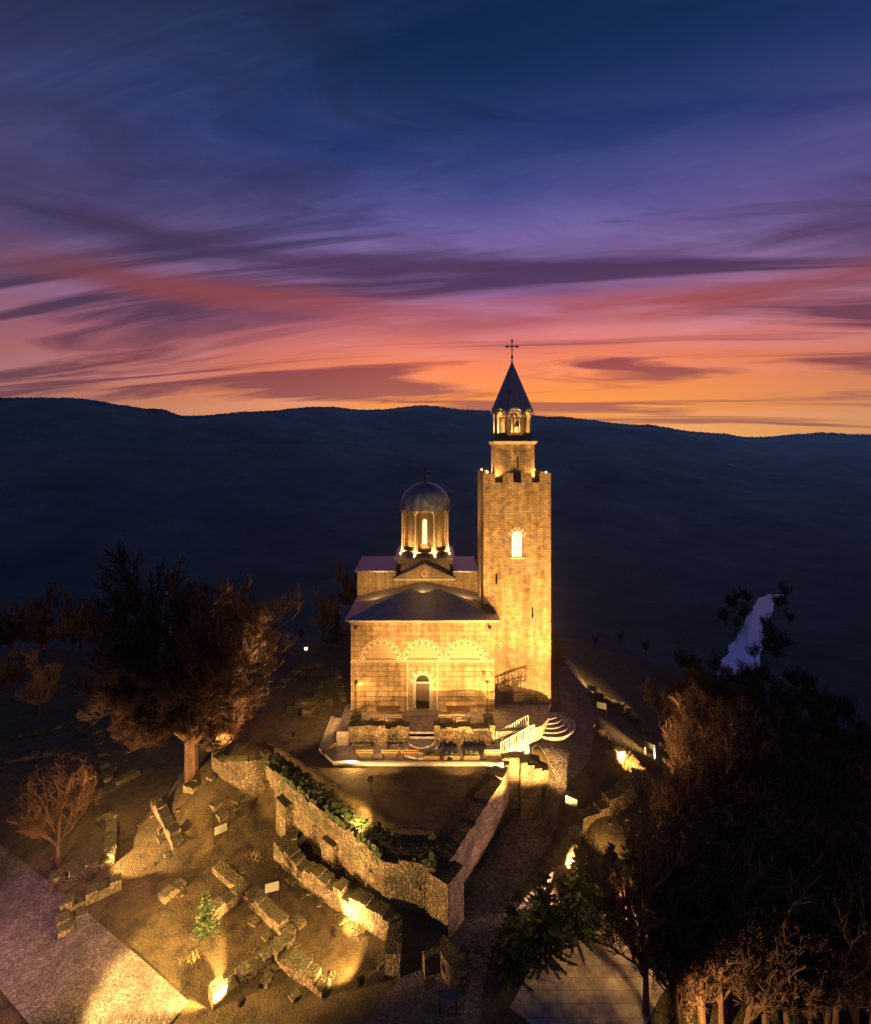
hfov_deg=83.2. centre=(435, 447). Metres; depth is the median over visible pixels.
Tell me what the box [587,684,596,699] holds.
info sign
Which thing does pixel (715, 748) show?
forest tree
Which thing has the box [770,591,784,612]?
forest tree
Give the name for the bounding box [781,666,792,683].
forest tree
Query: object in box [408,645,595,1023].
path cobbles
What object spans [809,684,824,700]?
forest tree
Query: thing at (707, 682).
bare tree
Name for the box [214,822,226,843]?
info sign
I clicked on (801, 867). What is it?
forest tree
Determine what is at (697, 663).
forest tree
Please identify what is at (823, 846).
forest tree
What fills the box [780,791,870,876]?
forest tree
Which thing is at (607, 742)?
floodlights
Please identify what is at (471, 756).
planter
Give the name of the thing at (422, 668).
church facade
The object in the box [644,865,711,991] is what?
forest tree
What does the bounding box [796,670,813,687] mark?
forest tree
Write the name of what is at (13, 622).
forest tree
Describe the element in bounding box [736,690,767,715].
forest tree
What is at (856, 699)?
forest tree
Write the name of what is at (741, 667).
forest tree
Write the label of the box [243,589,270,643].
bare tree
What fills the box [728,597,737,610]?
forest tree
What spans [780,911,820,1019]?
forest tree
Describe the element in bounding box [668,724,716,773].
forest tree
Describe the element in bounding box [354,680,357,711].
pole lamp
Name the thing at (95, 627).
forest tree
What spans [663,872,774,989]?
forest tree
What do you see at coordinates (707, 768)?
forest tree
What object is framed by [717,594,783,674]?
yantra river
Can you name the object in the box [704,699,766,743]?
tree
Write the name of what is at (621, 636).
bare tree
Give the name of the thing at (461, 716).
bench
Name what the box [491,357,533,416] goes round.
tower spire
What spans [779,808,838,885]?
forest tree
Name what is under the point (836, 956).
forest tree
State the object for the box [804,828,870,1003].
forest tree
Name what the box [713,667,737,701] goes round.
forest tree
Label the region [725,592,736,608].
forest tree
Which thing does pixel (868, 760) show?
forest tree
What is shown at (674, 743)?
forest tree
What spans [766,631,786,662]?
forest tree
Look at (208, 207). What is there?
sky
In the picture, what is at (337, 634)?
conifer
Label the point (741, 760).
forest tree
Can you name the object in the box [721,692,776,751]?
forest tree
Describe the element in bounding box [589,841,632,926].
conifer
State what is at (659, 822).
forest tree
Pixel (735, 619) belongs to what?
forest tree
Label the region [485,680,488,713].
pole lamp
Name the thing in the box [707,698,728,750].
forest tree
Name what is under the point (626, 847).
conifer
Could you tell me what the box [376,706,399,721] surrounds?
picnic table
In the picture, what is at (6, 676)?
bare tree
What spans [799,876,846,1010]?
forest tree
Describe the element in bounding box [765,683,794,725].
forest tree
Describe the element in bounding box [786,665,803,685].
forest tree
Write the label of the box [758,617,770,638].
forest tree
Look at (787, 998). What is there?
forest tree
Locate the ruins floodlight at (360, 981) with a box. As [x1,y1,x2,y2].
[357,975,364,987]
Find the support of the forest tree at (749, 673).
on the terrain ground
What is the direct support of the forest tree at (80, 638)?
on the terrain ground
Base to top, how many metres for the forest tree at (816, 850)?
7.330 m
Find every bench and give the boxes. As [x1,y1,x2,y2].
[356,749,373,760]
[370,714,385,719]
[381,749,398,760]
[386,714,402,722]
[402,749,418,760]
[438,714,453,722]
[454,714,469,721]
[484,749,500,760]
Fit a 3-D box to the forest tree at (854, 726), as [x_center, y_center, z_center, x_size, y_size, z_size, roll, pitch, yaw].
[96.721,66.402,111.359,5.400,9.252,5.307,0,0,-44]
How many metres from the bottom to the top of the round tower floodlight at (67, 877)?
0.300 m
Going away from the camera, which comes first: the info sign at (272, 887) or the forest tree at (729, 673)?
the info sign at (272, 887)
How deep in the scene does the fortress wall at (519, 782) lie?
31.63 m
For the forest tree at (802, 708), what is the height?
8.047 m
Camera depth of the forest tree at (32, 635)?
69.69 m
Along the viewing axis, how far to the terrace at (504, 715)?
39.63 m
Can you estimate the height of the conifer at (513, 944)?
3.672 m
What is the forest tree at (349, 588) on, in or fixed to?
on the terrain ground
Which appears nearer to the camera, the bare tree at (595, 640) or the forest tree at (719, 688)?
the forest tree at (719, 688)
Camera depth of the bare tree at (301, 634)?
277.47 m
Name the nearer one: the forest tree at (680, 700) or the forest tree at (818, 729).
the forest tree at (680, 700)
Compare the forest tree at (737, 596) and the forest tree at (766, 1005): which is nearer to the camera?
the forest tree at (766, 1005)
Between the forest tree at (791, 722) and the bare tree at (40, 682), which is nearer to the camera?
the bare tree at (40, 682)
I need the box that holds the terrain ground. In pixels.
[0,401,870,1023]
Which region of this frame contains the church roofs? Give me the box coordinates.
[345,546,499,620]
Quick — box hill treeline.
[0,397,870,439]
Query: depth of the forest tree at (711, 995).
23.28 m
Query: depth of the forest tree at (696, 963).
23.01 m
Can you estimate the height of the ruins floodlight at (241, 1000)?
0.300 m
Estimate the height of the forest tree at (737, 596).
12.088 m
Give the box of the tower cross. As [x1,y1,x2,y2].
[505,339,518,356]
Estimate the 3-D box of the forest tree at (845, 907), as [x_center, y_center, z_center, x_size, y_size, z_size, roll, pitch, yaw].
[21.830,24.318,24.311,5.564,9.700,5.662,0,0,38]
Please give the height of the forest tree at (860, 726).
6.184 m
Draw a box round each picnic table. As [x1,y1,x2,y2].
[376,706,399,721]
[447,706,470,721]
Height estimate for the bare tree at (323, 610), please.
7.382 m
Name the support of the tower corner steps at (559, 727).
on the terrain ground
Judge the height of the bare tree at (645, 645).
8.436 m
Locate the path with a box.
[0,845,188,1023]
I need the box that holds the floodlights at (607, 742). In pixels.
[154,683,663,967]
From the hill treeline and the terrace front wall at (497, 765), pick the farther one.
the hill treeline
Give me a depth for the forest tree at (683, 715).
40.02 m
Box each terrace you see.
[323,718,501,760]
[337,703,550,745]
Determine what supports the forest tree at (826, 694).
on the terrain ground
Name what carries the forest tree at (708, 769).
on the terrain ground
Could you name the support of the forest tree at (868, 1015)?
on the terrain ground
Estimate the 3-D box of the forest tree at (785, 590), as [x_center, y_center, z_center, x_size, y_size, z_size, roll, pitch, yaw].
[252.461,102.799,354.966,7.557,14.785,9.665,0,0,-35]
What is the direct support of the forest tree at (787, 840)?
on the terrain ground
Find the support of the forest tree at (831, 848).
on the terrain ground
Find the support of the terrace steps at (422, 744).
on the terrace at (343, 753)
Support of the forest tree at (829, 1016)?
on the terrain ground
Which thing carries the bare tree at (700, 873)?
on the terrain ground
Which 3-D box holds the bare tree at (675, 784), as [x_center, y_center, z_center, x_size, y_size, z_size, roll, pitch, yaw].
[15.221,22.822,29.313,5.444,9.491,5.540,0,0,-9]
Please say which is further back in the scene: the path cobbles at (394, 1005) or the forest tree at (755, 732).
the forest tree at (755, 732)
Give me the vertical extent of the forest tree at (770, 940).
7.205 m
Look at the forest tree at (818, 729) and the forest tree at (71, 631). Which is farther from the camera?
the forest tree at (818, 729)
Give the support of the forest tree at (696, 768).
on the terrain ground
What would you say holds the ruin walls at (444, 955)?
on the terrain ground
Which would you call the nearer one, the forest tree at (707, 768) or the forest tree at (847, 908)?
the forest tree at (847, 908)
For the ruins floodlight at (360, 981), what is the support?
on the terrain ground
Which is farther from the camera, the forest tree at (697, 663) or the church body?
the forest tree at (697, 663)
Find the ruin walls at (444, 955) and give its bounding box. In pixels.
[4,661,649,1009]
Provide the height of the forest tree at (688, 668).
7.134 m
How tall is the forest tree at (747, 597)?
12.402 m
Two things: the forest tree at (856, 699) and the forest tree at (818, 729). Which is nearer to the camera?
the forest tree at (818, 729)
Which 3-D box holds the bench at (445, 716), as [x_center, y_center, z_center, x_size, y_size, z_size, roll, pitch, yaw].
[0.830,21.570,39.185,1.240,0.860,0.490,0,0,0]
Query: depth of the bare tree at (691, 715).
43.92 m
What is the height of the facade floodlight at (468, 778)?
0.300 m
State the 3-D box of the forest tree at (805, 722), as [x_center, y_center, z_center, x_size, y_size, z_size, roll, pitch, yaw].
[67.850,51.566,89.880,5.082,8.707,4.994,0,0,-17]
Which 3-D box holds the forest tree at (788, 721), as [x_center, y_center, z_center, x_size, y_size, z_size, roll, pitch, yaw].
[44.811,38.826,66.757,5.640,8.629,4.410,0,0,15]
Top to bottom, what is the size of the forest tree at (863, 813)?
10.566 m
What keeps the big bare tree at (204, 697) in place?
on the terrain ground
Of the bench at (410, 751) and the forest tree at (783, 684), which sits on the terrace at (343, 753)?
the bench at (410, 751)
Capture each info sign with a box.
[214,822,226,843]
[265,880,278,901]
[439,987,456,1013]
[565,795,577,813]
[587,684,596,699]
[597,702,606,718]
[645,741,654,761]
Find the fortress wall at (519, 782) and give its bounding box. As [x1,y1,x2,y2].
[211,736,547,939]
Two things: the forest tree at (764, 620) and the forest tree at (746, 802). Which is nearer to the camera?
the forest tree at (746, 802)
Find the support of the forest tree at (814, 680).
on the terrain ground
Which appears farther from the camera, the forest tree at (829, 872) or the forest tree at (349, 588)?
the forest tree at (349, 588)
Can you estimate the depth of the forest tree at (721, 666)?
123.52 m
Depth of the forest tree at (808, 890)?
25.82 m
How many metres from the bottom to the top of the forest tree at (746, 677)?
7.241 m
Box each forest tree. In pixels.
[0,599,26,658]
[12,578,63,642]
[17,587,65,656]
[46,587,91,658]
[59,598,96,649]
[72,596,122,652]
[331,560,356,606]
[616,867,720,1023]
[629,835,754,1023]
[643,864,733,1021]
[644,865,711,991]
[645,751,703,821]
[645,931,714,1023]
[650,768,740,838]
[650,796,665,844]
[652,775,731,839]
[655,821,789,1022]
[658,765,713,838]
[659,717,712,780]
[659,777,683,811]
[660,840,753,990]
[663,666,698,705]
[663,693,717,762]
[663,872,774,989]
[664,716,703,744]
[664,737,757,821]
[665,758,730,800]
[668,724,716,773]
[670,675,698,704]
[671,690,696,713]
[673,646,689,668]
[673,892,724,1001]
[675,857,775,1023]
[679,727,761,807]
[680,748,746,809]
[681,663,706,692]
[684,647,697,669]
[684,724,724,748]
[685,695,713,729]
[686,682,711,723]
[687,655,711,678]
[692,732,756,790]
[692,839,820,1023]
[694,676,713,704]
[697,750,720,783]
[705,647,721,673]
[706,737,807,819]
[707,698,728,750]
[708,805,848,974]
[711,692,747,720]
[712,669,745,707]
[712,719,793,793]
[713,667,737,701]
[713,713,769,769]
[714,657,729,676]
[716,603,731,625]
[720,720,775,760]
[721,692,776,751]
[722,664,736,683]
[722,778,827,881]
[722,862,826,1023]
[722,876,847,1023]
[723,895,798,1003]
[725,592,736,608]
[727,976,742,1000]
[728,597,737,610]
[728,887,808,1015]
[730,821,832,901]
[731,615,742,630]
[732,590,741,600]
[732,670,752,688]
[734,603,747,619]
[735,658,752,676]
[735,686,766,721]
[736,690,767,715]
[736,837,807,885]
[739,661,760,682]
[741,600,750,615]
[742,588,753,604]
[743,824,830,986]
[743,839,861,1023]
[744,859,788,920]
[745,641,760,658]
[745,716,789,757]
[746,705,791,740]
[749,863,859,1023]
[754,661,768,682]
[756,880,826,1015]
[757,701,789,749]
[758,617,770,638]
[759,612,770,623]
[759,632,773,655]
[763,616,779,636]
[765,630,777,643]
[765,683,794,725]
[765,781,870,877]
[765,833,853,933]
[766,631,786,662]
[768,686,802,725]
[769,678,792,704]
[769,680,791,695]
[769,826,870,1023]
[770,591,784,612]
[770,836,858,976]
[772,694,801,731]
[776,629,793,652]
[776,829,828,865]
[778,579,792,596]
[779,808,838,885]
[779,818,870,888]
[780,595,788,605]
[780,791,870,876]
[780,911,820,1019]
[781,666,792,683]
[781,856,870,1023]
[782,608,794,622]
[782,838,849,888]
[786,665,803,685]
[788,817,868,889]
[789,672,801,686]
[790,725,829,751]
[791,683,811,713]
[793,704,819,737]
[795,855,825,890]
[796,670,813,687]
[798,678,811,695]
[798,935,844,1023]
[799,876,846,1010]
[800,687,824,718]
[802,667,818,685]
[804,818,870,1023]
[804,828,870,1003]
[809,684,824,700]
[809,800,870,882]
[811,704,841,742]
[812,693,836,718]
[813,850,870,994]
[815,820,870,1023]
[816,685,832,701]
[819,883,870,1001]
[820,854,870,1023]
[827,754,870,796]
[834,693,852,722]
[836,961,870,1023]
[839,706,860,730]
[840,695,859,716]
[846,748,870,770]
[849,751,870,776]
[850,719,870,739]
[856,714,865,729]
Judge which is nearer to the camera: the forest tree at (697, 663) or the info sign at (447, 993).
the info sign at (447, 993)
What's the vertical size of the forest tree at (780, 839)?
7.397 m
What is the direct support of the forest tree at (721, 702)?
on the terrain ground
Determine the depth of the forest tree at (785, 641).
263.18 m
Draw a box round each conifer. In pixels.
[190,890,221,946]
[324,609,346,643]
[484,904,537,993]
[518,867,578,977]
[551,631,569,668]
[553,845,607,954]
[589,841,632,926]
[616,831,640,893]
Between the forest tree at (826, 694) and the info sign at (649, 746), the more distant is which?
the forest tree at (826, 694)
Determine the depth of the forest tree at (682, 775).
31.24 m
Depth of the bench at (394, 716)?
38.96 m
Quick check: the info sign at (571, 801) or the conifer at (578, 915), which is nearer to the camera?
the conifer at (578, 915)
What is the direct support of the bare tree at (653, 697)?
on the terrain ground
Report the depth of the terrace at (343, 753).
37.36 m
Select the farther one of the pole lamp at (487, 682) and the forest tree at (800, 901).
the pole lamp at (487, 682)
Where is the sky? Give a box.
[0,0,870,436]
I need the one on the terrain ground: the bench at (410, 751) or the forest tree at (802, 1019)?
the forest tree at (802, 1019)
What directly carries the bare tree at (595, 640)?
on the terrain ground
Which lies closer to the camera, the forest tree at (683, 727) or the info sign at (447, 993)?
the info sign at (447, 993)
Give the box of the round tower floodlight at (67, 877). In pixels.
[65,871,69,879]
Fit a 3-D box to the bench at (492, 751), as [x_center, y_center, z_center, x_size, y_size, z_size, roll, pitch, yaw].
[4.230,22.670,36.435,1.240,0.860,0.490,0,0,0]
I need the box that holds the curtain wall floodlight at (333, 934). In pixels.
[331,926,335,936]
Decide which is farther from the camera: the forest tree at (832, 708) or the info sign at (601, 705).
the forest tree at (832, 708)
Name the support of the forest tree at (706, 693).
on the terrain ground
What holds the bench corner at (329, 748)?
on the terrace at (343, 753)
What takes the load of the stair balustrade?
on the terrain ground
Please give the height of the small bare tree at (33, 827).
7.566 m
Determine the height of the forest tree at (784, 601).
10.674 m
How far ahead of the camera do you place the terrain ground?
386.04 m
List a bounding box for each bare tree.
[0,642,29,700]
[6,750,101,867]
[12,647,64,718]
[63,540,302,782]
[79,577,284,775]
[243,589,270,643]
[296,626,304,637]
[308,585,341,640]
[575,816,705,1016]
[592,636,598,647]
[603,770,742,951]
[617,631,623,641]
[639,676,671,725]
[641,638,649,652]
[648,753,753,861]
[658,678,734,741]
[660,803,766,1001]
[688,668,721,707]
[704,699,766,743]
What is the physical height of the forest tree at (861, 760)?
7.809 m
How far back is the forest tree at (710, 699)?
59.28 m
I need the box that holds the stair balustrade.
[499,715,534,756]
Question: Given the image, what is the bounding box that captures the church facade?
[349,621,496,715]
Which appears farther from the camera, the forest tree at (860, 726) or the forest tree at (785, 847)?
the forest tree at (860, 726)
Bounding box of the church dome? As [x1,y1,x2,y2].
[399,479,450,513]
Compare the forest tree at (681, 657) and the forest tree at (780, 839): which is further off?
the forest tree at (681, 657)
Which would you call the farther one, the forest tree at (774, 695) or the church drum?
the forest tree at (774, 695)
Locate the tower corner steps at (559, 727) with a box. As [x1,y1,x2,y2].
[542,712,575,740]
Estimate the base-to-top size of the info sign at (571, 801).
1.350 m
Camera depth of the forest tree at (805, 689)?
155.35 m
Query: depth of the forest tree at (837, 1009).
22.49 m
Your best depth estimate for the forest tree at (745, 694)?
71.57 m
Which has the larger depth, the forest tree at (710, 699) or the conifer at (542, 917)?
the forest tree at (710, 699)
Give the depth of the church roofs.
44.06 m
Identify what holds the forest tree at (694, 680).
on the terrain ground
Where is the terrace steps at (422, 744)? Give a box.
[399,734,444,760]
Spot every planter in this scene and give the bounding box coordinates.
[423,749,438,760]
[444,749,459,760]
[463,750,479,760]
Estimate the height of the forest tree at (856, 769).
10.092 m
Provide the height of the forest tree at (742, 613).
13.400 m
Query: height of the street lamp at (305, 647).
3.580 m
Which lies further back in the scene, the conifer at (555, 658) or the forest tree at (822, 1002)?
the conifer at (555, 658)
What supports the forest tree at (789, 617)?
on the terrain ground
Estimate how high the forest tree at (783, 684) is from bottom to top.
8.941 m
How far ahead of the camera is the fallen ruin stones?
30.16 m
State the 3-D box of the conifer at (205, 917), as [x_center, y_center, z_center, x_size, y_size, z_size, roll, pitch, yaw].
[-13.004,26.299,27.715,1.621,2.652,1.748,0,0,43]
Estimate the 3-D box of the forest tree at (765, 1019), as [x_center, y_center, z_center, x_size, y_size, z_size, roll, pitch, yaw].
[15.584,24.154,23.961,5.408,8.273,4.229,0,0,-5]
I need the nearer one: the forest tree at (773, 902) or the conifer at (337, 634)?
the forest tree at (773, 902)
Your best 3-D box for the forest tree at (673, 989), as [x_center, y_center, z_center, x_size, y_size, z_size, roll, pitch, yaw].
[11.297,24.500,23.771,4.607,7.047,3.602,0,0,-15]
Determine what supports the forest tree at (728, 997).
on the terrain ground
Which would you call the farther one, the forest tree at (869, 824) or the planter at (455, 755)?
the planter at (455, 755)
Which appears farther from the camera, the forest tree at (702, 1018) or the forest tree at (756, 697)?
the forest tree at (756, 697)
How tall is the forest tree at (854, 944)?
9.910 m
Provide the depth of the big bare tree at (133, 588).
36.92 m
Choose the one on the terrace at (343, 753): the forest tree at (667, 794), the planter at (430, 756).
the planter at (430, 756)
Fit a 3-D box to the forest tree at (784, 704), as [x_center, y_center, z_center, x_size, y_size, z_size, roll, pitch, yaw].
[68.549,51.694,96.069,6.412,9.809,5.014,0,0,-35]
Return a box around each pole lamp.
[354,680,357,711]
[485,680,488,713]
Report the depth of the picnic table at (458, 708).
40.01 m
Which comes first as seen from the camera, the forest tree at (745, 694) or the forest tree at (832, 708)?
the forest tree at (745, 694)
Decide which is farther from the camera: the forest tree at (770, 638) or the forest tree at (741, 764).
the forest tree at (770, 638)
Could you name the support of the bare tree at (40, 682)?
on the terrain ground
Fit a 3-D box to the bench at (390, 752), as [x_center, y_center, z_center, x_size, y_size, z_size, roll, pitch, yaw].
[-3.370,22.670,36.435,1.240,0.860,0.490,0,0,0]
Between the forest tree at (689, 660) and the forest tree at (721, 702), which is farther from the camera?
the forest tree at (689, 660)
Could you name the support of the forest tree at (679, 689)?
on the terrain ground
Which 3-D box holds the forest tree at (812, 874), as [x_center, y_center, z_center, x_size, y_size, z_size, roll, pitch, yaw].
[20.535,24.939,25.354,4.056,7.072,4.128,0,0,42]
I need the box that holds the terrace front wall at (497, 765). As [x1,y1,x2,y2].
[319,716,503,770]
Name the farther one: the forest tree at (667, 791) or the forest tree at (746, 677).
the forest tree at (746, 677)
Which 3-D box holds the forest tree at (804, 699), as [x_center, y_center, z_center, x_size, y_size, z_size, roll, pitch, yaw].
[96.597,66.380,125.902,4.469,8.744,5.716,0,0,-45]
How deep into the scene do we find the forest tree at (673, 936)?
23.17 m
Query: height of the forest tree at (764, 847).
9.672 m
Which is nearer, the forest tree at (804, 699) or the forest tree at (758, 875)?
the forest tree at (758, 875)
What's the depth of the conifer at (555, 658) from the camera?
52.62 m
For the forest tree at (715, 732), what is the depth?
43.48 m
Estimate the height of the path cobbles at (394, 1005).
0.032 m
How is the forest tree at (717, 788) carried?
on the terrain ground
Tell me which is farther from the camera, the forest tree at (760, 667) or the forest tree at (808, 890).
the forest tree at (760, 667)
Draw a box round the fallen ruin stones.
[31,667,653,1003]
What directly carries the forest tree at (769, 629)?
on the terrain ground
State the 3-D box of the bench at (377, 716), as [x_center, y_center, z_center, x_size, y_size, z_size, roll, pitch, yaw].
[-4.570,21.570,39.185,1.240,0.860,0.490,0,0,0]
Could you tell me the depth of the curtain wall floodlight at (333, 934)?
27.62 m
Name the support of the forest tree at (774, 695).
on the terrain ground
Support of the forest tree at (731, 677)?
on the terrain ground
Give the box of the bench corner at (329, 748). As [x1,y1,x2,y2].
[320,742,336,759]
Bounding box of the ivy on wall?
[265,753,440,915]
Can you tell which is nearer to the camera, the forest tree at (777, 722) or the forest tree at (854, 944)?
the forest tree at (854, 944)
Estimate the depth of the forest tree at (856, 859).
26.07 m
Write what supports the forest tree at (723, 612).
on the terrain ground
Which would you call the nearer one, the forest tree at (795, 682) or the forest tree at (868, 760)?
the forest tree at (868, 760)
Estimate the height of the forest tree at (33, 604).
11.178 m
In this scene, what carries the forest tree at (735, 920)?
on the terrain ground
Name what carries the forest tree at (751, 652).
on the terrain ground
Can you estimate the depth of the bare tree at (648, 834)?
26.60 m
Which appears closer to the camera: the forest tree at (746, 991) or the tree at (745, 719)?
the forest tree at (746, 991)
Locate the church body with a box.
[357,559,477,595]
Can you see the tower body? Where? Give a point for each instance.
(514, 538)
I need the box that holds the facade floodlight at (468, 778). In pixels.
[466,776,471,781]
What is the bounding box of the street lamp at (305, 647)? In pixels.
[304,646,307,680]
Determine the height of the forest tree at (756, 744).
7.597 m
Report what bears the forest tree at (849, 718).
on the terrain ground
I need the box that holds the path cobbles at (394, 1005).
[366,967,420,1023]
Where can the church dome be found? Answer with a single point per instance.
(424, 496)
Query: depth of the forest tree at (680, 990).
23.05 m
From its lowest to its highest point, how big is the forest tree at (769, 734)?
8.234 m
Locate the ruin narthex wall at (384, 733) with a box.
[348,711,494,745]
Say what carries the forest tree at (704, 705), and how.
on the terrain ground
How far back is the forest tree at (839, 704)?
148.02 m
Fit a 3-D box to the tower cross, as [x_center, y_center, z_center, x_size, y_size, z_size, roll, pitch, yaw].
[7.030,-9.125,45.100,1.200,1.690,0.220,0,0,0]
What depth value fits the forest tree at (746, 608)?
314.60 m
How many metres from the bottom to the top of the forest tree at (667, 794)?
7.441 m
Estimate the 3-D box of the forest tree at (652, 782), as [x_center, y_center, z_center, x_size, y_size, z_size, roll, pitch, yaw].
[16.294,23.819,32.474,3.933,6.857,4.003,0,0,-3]
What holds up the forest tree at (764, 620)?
on the terrain ground
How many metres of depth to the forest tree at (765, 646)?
259.46 m
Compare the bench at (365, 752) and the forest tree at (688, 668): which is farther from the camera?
the forest tree at (688, 668)
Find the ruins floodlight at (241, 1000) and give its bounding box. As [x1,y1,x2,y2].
[237,994,245,1007]
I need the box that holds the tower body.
[478,409,550,703]
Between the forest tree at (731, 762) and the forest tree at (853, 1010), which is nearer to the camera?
the forest tree at (853, 1010)
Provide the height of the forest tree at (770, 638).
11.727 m
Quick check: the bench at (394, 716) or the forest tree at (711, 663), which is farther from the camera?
the forest tree at (711, 663)
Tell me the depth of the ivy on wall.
30.69 m
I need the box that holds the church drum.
[401,510,448,556]
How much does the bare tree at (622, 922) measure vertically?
9.353 m
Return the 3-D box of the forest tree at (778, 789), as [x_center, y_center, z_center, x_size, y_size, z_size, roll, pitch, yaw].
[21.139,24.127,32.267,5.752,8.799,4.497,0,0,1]
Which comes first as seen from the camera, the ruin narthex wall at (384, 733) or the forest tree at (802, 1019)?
the forest tree at (802, 1019)
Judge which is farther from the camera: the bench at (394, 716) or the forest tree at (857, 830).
the bench at (394, 716)
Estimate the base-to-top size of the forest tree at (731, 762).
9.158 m
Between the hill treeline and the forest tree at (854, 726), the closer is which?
the forest tree at (854, 726)
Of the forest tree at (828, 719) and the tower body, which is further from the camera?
the forest tree at (828, 719)

